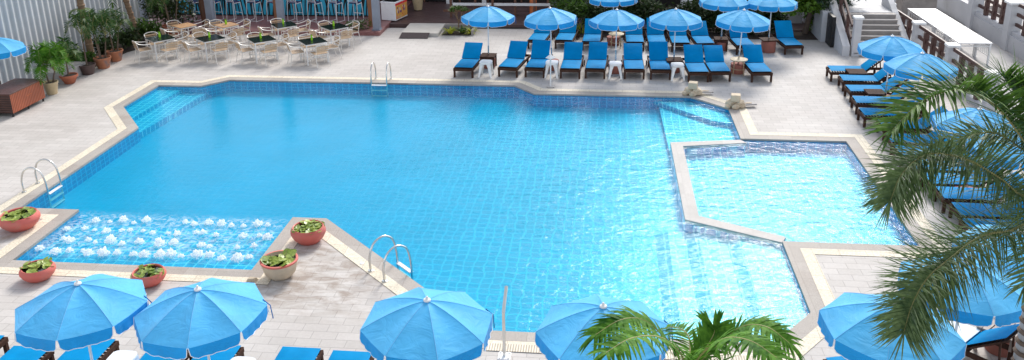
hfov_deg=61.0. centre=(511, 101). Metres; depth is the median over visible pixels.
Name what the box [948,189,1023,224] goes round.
sun lounger
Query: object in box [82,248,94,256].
water jet
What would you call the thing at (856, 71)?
slatted table
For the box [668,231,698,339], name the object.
pool step
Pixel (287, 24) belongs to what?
cafe table
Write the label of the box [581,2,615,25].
hedge bush
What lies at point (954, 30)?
buffet table
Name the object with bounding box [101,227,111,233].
water jet
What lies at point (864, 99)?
sun lounger
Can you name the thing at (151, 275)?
lily pot
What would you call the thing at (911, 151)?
sun lounger
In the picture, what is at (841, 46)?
stair wall
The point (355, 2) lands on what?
bar stool
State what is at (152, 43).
armchair
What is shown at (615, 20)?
parasol
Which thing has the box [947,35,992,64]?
buffet table
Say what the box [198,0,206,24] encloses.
timber post
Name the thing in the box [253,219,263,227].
water jet
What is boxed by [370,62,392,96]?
pool ladder
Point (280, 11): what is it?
grey post
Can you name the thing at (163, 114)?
pool step
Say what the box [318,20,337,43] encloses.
armchair
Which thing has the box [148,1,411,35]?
terrace floor
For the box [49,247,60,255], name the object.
water jet
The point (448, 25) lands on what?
stone planter
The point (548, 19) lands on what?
parasol
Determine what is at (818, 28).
stair landing
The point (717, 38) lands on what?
side table
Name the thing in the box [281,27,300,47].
armchair
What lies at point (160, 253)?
water jet
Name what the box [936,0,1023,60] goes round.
terrace wall
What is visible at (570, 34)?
sun lounger
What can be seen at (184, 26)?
cafe table
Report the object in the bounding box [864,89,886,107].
slatted table
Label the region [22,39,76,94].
potted palm
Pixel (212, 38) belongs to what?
cafe table
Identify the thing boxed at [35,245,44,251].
water jet
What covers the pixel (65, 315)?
parasol
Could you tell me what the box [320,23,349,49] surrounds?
cafe table
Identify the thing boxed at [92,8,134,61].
potted palm
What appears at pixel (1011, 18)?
white post
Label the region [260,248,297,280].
lily pot
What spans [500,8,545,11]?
entry step
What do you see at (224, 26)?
cafe table
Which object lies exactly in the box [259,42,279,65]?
armchair
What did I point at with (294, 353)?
sun lounger
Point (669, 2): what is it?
hotel building
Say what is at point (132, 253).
water jet
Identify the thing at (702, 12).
hedge bush
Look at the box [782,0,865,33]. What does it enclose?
garden tree
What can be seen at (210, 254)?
water jet
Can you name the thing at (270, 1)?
bar stool
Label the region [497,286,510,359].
steel post
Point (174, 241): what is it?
water jet
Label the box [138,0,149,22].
grey post
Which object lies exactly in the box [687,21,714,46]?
sun lounger
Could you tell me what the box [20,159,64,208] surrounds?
pool ladder
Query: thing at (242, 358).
plastic stool
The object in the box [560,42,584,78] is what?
sun lounger
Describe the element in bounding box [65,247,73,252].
water jet
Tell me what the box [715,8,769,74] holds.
parasol
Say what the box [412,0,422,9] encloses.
plant pot
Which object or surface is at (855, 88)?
sun lounger
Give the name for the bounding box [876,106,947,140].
sun lounger
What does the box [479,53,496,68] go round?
slatted table
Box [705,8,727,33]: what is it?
hedge bush
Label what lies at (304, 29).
armchair
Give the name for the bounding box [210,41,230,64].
armchair
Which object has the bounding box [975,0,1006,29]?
rail fence
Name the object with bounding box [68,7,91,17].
palm offshoot
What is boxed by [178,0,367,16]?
bar counter
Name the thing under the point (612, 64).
plastic stool
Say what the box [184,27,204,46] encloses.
armchair
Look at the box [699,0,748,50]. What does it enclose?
parasol
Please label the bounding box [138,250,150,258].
water jet
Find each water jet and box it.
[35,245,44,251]
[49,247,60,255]
[64,236,75,243]
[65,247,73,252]
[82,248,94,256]
[92,217,100,223]
[97,246,109,258]
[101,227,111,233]
[104,234,116,244]
[112,249,120,254]
[118,215,127,222]
[128,251,137,255]
[134,238,143,244]
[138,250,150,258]
[141,215,150,223]
[154,237,166,247]
[154,248,165,258]
[166,247,176,257]
[168,237,178,246]
[173,230,180,236]
[190,220,197,226]
[190,249,204,259]
[197,242,206,246]
[204,219,213,226]
[204,250,215,259]
[216,219,226,226]
[217,255,225,260]
[230,252,243,262]
[238,232,247,238]
[245,254,252,259]
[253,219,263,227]
[262,233,273,240]
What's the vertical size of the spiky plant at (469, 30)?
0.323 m
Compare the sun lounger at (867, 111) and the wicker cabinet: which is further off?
the wicker cabinet
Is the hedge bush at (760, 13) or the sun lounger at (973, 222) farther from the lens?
the hedge bush at (760, 13)
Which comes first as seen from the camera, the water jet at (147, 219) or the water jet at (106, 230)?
the water jet at (106, 230)
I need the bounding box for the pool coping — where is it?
[0,77,935,353]
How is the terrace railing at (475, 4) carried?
on the ground
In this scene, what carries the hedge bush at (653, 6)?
on the planting bed at (797, 35)
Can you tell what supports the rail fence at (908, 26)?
on the pool deck at (326, 296)
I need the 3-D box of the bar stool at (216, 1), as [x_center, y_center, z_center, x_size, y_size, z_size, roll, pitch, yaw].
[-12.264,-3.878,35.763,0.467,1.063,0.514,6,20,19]
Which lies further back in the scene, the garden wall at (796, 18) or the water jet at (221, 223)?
the garden wall at (796, 18)
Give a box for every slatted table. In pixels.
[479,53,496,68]
[666,57,682,73]
[845,68,867,80]
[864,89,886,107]
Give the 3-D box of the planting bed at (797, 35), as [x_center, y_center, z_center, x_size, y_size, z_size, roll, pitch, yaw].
[6.308,-2.561,32.929,10.600,0.001,1.250,1,19,6]
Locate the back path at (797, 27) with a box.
[558,8,810,31]
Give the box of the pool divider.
[670,146,781,248]
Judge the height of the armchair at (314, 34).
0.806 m
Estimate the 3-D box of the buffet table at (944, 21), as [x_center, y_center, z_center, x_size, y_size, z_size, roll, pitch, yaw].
[15.382,-2.549,31.247,1.040,0.755,1.360,1,19,6]
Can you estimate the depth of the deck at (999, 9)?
32.95 m
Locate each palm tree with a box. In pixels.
[76,0,94,61]
[107,0,164,41]
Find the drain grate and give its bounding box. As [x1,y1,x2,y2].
[486,343,766,359]
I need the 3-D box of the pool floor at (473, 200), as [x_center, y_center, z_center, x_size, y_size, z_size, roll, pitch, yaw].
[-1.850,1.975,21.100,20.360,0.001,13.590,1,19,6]
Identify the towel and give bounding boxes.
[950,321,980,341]
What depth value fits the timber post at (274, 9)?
34.61 m
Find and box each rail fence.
[897,9,912,40]
[918,25,946,59]
[946,48,988,107]
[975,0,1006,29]
[1011,4,1023,41]
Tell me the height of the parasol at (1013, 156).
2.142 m
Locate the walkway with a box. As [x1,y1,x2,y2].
[389,2,549,27]
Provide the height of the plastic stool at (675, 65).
0.500 m
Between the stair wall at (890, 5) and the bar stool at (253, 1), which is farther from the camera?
the bar stool at (253, 1)
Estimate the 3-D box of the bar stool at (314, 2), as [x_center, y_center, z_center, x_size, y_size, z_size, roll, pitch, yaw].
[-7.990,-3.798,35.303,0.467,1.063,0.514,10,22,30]
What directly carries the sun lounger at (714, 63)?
on the pool deck at (326, 296)
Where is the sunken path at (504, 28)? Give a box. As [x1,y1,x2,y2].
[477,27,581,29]
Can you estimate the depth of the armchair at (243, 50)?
30.01 m
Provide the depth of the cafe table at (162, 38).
30.63 m
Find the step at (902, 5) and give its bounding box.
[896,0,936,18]
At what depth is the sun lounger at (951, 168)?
19.46 m
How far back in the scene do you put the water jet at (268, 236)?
17.60 m
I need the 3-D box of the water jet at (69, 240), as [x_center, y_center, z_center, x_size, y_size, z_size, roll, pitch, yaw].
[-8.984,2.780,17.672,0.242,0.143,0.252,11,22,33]
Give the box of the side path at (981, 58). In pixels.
[905,19,1023,128]
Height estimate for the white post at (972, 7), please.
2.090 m
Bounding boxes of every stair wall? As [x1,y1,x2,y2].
[829,0,849,55]
[881,0,908,39]
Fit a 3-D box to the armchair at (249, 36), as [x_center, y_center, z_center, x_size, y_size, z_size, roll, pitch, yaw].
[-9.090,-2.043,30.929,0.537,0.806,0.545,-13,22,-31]
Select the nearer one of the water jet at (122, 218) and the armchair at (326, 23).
the water jet at (122, 218)
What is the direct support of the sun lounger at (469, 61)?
on the pool deck at (326, 296)
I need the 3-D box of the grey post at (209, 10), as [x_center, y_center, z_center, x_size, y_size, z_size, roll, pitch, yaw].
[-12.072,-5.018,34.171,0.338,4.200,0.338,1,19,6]
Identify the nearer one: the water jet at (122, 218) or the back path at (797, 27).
the water jet at (122, 218)
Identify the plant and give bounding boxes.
[345,18,371,29]
[441,26,457,34]
[451,24,469,32]
[460,27,479,33]
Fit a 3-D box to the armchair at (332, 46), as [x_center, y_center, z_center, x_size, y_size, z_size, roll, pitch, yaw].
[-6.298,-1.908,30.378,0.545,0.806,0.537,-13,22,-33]
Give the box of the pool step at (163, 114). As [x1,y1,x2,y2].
[134,93,206,138]
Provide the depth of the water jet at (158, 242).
17.39 m
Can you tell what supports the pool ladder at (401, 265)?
on the drain strip
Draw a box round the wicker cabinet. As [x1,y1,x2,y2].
[0,78,44,116]
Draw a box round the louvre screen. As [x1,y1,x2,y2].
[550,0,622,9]
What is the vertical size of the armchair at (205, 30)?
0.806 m
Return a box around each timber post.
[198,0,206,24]
[273,0,276,22]
[367,0,372,26]
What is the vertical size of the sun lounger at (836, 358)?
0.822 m
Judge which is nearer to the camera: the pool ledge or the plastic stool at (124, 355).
the plastic stool at (124, 355)
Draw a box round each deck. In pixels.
[0,28,1023,359]
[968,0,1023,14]
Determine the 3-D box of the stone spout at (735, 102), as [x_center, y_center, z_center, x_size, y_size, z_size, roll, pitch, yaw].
[6.527,-0.024,24.759,0.897,0.412,0.564,3,19,12]
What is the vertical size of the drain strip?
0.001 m
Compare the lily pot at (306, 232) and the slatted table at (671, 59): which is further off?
the slatted table at (671, 59)
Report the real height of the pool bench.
0.117 m
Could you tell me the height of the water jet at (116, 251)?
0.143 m
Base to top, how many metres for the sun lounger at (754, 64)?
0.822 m
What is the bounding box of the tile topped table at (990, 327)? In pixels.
[973,319,1018,359]
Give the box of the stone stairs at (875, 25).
[842,12,902,56]
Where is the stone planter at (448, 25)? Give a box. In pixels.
[442,23,476,34]
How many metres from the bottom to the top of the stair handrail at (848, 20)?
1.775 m
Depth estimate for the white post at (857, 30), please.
29.37 m
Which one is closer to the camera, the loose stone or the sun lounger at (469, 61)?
the loose stone
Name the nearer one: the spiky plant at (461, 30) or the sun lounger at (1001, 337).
the sun lounger at (1001, 337)
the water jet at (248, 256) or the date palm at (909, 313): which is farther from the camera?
the water jet at (248, 256)
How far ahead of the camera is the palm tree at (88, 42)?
29.81 m
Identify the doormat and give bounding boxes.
[399,32,429,38]
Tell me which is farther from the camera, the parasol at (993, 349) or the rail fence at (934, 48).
the rail fence at (934, 48)
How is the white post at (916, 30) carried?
on the pool deck at (326, 296)
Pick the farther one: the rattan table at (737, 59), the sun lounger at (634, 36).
the sun lounger at (634, 36)
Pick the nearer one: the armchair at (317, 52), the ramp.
the armchair at (317, 52)
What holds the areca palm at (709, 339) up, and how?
on the pool deck at (326, 296)
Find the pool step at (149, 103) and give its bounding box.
[126,89,181,120]
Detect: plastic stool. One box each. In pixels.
[106,350,139,359]
[231,356,255,359]
[478,59,493,77]
[545,60,559,78]
[608,61,621,79]
[671,62,684,80]
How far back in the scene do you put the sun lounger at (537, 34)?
31.70 m
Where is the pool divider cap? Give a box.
[670,140,785,245]
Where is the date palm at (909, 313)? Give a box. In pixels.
[854,43,1023,359]
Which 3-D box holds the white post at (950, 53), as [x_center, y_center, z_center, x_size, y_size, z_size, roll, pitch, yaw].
[13.393,-1.191,26.561,0.378,1.210,0.378,1,19,6]
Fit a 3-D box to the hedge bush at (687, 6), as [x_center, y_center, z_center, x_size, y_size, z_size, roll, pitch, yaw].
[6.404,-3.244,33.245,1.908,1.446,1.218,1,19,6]
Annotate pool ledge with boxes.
[658,106,735,154]
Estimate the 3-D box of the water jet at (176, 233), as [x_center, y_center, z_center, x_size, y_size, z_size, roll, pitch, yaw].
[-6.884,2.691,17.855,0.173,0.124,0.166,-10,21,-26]
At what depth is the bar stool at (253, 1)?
35.46 m
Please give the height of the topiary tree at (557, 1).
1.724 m
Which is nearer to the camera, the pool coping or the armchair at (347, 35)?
the pool coping
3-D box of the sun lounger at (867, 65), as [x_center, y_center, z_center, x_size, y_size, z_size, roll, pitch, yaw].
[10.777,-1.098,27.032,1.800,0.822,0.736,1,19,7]
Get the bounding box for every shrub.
[67,40,95,61]
[92,33,119,54]
[110,25,142,48]
[128,17,166,38]
[138,0,164,24]
[158,0,199,29]
[449,5,468,27]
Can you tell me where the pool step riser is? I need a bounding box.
[655,232,762,338]
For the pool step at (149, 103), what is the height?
0.287 m
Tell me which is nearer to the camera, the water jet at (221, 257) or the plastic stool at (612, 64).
the water jet at (221, 257)
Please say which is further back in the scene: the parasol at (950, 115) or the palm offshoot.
the palm offshoot
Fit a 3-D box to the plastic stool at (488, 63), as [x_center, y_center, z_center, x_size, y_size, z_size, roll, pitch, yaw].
[-0.839,-1.081,28.092,0.450,0.500,0.450,3,19,10]
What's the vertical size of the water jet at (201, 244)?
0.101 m
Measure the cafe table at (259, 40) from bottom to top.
0.746 m
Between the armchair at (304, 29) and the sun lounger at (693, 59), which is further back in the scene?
the armchair at (304, 29)
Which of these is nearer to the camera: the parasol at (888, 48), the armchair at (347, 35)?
the parasol at (888, 48)
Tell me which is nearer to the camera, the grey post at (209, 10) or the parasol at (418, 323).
the parasol at (418, 323)
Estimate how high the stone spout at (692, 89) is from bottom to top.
0.431 m
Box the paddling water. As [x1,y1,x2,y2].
[700,148,906,241]
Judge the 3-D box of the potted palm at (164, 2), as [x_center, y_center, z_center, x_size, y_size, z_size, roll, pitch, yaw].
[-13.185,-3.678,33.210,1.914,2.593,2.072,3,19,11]
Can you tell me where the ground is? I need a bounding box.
[0,4,976,355]
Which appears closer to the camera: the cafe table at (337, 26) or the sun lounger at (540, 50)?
the sun lounger at (540, 50)
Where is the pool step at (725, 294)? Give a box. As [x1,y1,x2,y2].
[698,232,746,341]
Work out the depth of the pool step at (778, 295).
15.88 m
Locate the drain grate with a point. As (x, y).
(514, 347)
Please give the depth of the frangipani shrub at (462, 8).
33.72 m
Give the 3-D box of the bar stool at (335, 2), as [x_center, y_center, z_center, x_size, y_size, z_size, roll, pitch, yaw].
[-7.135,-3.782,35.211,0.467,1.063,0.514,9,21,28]
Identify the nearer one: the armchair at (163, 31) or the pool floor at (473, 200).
the pool floor at (473, 200)
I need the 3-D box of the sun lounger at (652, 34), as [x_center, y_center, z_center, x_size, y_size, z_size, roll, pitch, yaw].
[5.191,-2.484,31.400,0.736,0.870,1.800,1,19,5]
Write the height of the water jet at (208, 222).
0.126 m
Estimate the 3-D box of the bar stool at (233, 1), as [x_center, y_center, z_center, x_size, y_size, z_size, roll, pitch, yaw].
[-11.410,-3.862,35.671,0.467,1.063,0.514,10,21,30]
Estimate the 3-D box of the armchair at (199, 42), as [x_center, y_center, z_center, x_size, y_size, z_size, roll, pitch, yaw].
[-11.078,-2.083,31.150,0.545,0.806,0.537,14,24,38]
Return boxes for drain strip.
[0,75,949,359]
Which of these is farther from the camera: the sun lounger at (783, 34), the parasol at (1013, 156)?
the sun lounger at (783, 34)
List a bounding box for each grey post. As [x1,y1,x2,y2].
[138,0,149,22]
[204,0,215,25]
[275,0,285,21]
[371,0,381,30]
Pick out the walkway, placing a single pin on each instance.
(431, 12)
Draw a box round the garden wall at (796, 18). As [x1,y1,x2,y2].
[756,10,802,22]
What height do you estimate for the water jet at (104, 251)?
0.181 m
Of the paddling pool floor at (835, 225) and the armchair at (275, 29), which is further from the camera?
the armchair at (275, 29)
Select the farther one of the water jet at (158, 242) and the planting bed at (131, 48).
the planting bed at (131, 48)
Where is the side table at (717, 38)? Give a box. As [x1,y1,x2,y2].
[714,36,727,51]
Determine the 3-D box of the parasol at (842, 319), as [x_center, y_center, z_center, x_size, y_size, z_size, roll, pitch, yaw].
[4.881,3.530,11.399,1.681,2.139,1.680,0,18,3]
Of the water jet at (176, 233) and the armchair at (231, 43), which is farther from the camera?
the armchair at (231, 43)
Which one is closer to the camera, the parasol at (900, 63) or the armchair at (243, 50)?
the parasol at (900, 63)
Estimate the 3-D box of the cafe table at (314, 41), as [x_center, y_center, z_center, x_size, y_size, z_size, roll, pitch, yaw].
[-6.862,-1.761,30.056,0.780,0.746,0.780,-12,21,-30]
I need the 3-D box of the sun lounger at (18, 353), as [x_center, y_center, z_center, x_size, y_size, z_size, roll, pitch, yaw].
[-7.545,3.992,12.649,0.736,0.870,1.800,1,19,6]
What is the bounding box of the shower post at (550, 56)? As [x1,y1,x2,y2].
[546,54,554,87]
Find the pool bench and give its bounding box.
[654,101,731,127]
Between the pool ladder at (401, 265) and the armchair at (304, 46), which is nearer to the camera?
the pool ladder at (401, 265)
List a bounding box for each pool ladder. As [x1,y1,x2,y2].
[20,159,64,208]
[368,235,413,282]
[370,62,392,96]
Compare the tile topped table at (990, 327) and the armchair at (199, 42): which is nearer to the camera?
the tile topped table at (990, 327)
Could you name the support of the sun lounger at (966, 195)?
on the pool deck at (326, 296)
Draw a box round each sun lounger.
[0,335,9,353]
[0,346,54,359]
[57,339,119,359]
[140,344,192,359]
[191,345,243,359]
[275,346,323,359]
[328,350,374,359]
[453,42,482,77]
[498,41,530,77]
[524,40,552,77]
[527,29,554,48]
[554,22,579,48]
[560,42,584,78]
[582,18,602,50]
[585,42,609,78]
[621,43,644,78]
[623,26,644,50]
[644,18,665,50]
[646,41,670,79]
[666,31,690,51]
[682,45,709,81]
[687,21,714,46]
[703,45,731,81]
[724,26,752,54]
[742,44,772,82]
[770,20,803,54]
[823,356,846,359]
[826,54,889,81]
[837,68,902,92]
[843,75,913,102]
[850,80,920,115]
[857,94,928,127]
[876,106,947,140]
[883,130,962,154]
[892,139,958,166]
[908,154,984,186]
[920,165,1005,200]
[933,171,1023,213]
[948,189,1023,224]
[958,218,1022,233]
[965,324,1018,359]
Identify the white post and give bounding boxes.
[850,15,864,56]
[911,20,926,46]
[942,42,960,81]
[965,0,984,28]
[981,70,1000,111]
[999,0,1023,50]
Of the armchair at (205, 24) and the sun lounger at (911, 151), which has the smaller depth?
the sun lounger at (911, 151)
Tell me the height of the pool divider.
0.309 m
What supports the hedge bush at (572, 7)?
on the planting bed at (797, 35)
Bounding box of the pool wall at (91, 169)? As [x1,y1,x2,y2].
[17,81,916,314]
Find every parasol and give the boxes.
[0,37,29,84]
[14,274,151,359]
[133,278,273,359]
[359,287,494,359]
[461,5,515,68]
[524,7,576,70]
[535,294,672,359]
[589,0,637,45]
[589,8,643,73]
[649,8,702,72]
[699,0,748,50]
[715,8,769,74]
[747,0,797,38]
[817,292,966,359]
[857,34,924,103]
[883,51,958,129]
[897,254,1022,331]
[931,106,1011,200]
[952,224,1023,357]
[965,128,1023,218]
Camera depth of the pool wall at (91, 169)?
26.14 m
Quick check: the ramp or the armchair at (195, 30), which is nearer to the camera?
the armchair at (195, 30)
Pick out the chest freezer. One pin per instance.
(393, 10)
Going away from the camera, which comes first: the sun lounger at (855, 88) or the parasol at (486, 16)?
the sun lounger at (855, 88)
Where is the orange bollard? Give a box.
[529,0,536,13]
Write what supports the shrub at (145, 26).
on the planting bed at (131, 48)
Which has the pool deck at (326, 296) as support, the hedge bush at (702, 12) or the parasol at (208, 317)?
the parasol at (208, 317)
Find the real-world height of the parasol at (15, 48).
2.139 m
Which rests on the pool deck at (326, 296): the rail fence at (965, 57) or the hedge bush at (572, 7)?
the rail fence at (965, 57)
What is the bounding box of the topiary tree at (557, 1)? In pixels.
[549,0,588,7]
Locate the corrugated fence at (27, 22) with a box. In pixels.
[0,0,140,83]
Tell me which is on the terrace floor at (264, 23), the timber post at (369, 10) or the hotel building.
the timber post at (369, 10)
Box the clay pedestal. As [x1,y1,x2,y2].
[759,37,778,52]
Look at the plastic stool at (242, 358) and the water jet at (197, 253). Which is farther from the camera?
the water jet at (197, 253)
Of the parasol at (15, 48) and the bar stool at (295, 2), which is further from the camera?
the bar stool at (295, 2)
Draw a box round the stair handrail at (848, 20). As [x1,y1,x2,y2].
[839,0,852,38]
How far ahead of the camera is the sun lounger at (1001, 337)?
12.94 m
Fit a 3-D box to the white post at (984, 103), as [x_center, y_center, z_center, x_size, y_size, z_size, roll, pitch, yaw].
[13.107,-0.257,23.777,0.378,1.210,0.378,1,19,6]
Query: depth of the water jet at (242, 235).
17.71 m
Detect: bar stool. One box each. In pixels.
[187,0,198,20]
[213,0,223,20]
[226,0,243,21]
[246,0,263,21]
[266,0,273,20]
[287,0,303,21]
[307,0,324,22]
[328,0,344,22]
[348,0,363,22]
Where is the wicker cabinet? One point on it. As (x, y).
(17, 94)
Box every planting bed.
[95,34,185,66]
[553,29,817,39]
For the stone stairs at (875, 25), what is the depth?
30.39 m
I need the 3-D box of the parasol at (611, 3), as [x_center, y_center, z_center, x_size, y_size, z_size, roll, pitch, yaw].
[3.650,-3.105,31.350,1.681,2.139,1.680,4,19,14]
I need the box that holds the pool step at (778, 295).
[740,238,806,340]
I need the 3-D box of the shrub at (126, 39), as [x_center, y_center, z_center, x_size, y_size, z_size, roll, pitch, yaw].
[-14.336,-2.408,32.160,1.202,0.896,1.032,1,19,6]
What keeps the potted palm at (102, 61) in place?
on the pool deck at (326, 296)
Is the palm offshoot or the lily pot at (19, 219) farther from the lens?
the palm offshoot
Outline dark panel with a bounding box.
[825,12,835,46]
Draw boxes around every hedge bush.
[554,0,590,26]
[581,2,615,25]
[619,0,647,15]
[634,0,667,26]
[664,0,698,32]
[689,0,718,31]
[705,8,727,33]
[738,7,766,34]
[763,6,789,33]
[802,11,814,30]
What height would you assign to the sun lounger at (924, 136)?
0.822 m
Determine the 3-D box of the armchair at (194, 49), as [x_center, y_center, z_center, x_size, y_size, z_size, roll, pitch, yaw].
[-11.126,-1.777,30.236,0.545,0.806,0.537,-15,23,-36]
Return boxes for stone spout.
[682,81,713,96]
[725,93,756,109]
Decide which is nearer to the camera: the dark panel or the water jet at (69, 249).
the water jet at (69, 249)
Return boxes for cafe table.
[145,34,177,61]
[172,22,198,47]
[195,34,227,61]
[214,22,239,43]
[247,35,277,62]
[271,21,298,43]
[298,37,328,65]
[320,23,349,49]
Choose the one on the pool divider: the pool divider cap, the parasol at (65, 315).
the pool divider cap
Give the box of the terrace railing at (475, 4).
[443,0,549,16]
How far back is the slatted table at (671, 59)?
28.08 m
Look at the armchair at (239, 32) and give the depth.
32.00 m
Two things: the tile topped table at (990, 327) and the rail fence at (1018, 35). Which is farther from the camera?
the rail fence at (1018, 35)
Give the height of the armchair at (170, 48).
0.806 m
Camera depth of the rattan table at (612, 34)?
31.13 m
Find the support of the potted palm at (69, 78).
on the pool deck at (326, 296)
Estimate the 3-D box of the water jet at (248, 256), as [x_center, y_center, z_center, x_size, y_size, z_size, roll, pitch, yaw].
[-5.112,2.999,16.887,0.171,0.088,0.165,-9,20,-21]
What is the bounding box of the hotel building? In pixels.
[174,0,747,10]
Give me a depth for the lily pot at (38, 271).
16.03 m
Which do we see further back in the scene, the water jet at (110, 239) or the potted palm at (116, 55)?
the potted palm at (116, 55)
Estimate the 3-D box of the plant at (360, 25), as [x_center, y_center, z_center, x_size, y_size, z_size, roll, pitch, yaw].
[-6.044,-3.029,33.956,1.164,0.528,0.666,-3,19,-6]
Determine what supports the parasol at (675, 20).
on the pool deck at (326, 296)
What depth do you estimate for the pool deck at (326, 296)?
24.81 m
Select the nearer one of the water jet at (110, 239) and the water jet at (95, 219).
the water jet at (110, 239)
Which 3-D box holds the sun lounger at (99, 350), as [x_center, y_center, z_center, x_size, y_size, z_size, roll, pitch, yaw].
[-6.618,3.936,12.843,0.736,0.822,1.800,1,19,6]
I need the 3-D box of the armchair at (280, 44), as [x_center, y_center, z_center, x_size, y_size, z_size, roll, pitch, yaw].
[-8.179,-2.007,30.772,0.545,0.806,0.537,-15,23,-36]
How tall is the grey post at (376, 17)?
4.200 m
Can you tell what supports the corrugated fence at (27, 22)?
on the pool deck at (326, 296)
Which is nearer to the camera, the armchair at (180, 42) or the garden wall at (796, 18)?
the armchair at (180, 42)
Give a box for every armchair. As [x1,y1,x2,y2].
[132,40,154,63]
[144,31,164,54]
[158,40,180,62]
[159,28,180,47]
[166,20,185,39]
[170,31,191,54]
[182,41,203,62]
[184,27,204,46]
[192,32,213,55]
[193,19,209,31]
[201,27,221,49]
[209,19,228,35]
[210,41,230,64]
[218,31,239,54]
[226,26,246,48]
[234,19,251,41]
[234,41,255,64]
[247,32,265,57]
[257,26,276,47]
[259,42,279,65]
[270,18,287,38]
[271,33,291,55]
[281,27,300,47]
[286,42,305,66]
[295,19,310,39]
[298,34,317,59]
[308,29,328,42]
[309,44,330,67]
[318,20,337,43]
[322,35,341,58]
[334,29,353,49]
[342,20,361,42]
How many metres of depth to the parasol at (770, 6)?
29.33 m
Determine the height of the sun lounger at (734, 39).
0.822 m
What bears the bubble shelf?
on the pool floor at (473, 200)
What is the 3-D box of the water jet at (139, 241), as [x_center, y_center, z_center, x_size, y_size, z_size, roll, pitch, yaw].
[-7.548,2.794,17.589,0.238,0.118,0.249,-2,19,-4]
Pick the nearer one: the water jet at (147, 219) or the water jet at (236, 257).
the water jet at (236, 257)
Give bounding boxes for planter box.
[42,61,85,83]
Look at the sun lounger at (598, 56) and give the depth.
28.53 m
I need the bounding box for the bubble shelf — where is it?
[30,225,280,269]
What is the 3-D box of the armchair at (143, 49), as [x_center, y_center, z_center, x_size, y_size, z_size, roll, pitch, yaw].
[-12.915,-1.794,30.379,0.545,0.806,0.537,-15,23,-37]
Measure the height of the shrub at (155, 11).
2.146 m
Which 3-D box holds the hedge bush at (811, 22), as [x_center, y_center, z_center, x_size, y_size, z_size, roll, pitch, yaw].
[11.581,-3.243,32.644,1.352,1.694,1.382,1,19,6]
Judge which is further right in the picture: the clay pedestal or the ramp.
the clay pedestal
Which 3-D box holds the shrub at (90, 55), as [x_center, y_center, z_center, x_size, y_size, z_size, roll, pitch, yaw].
[-14.841,-1.559,29.701,1.279,0.926,1.097,-4,19,-10]
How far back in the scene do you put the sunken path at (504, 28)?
34.34 m
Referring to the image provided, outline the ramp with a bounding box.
[403,23,445,36]
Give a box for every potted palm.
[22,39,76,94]
[54,35,83,83]
[62,9,103,74]
[78,8,125,68]
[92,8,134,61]
[144,0,198,37]
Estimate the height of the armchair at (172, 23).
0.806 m
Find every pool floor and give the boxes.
[48,92,682,331]
[685,152,904,244]
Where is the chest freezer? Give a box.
[380,0,407,20]
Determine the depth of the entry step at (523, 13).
35.97 m
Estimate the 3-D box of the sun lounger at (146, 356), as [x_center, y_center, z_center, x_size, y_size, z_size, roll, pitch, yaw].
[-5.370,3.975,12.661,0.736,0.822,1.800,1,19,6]
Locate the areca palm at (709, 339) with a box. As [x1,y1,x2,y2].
[577,305,804,359]
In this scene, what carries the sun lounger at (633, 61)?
on the pool deck at (326, 296)
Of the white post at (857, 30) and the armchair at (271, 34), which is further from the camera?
the armchair at (271, 34)
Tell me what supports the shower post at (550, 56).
on the pool deck at (326, 296)
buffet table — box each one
[906,8,948,34]
[920,17,963,43]
[933,25,977,55]
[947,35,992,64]
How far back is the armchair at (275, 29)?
33.00 m
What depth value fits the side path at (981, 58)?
29.31 m
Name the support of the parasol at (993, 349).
on the pool deck at (326, 296)
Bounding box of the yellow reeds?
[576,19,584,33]
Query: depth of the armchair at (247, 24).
33.01 m
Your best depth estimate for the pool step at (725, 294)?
16.28 m
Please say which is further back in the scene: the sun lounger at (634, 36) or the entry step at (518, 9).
the entry step at (518, 9)
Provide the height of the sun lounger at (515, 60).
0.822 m
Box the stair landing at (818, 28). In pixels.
[802,0,898,41]
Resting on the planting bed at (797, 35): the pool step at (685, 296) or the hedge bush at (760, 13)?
the hedge bush at (760, 13)
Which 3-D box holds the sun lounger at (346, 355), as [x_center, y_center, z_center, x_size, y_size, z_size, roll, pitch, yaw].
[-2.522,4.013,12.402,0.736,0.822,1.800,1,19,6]
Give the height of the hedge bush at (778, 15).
1.281 m
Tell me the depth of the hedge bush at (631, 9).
33.09 m
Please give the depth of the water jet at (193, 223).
18.26 m
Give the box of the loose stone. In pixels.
[246,277,258,281]
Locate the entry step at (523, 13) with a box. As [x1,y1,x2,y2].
[508,12,529,15]
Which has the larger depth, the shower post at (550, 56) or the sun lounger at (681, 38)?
the sun lounger at (681, 38)
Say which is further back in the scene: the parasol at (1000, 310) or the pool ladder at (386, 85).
the pool ladder at (386, 85)
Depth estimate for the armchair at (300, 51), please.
29.61 m
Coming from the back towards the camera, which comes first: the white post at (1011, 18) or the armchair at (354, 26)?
the armchair at (354, 26)
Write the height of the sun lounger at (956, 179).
0.822 m
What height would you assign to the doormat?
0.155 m
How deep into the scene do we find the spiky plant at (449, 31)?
33.51 m
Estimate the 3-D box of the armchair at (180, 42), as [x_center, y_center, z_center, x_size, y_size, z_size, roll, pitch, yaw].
[-11.913,-2.102,31.250,0.545,0.806,0.537,-16,24,-39]
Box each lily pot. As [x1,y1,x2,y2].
[0,206,40,232]
[19,256,55,282]
[130,263,166,287]
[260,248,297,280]
[290,219,325,245]
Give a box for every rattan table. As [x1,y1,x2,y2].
[609,32,623,48]
[730,57,747,75]
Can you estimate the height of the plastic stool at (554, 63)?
0.500 m
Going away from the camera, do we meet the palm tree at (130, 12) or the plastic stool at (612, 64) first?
the plastic stool at (612, 64)

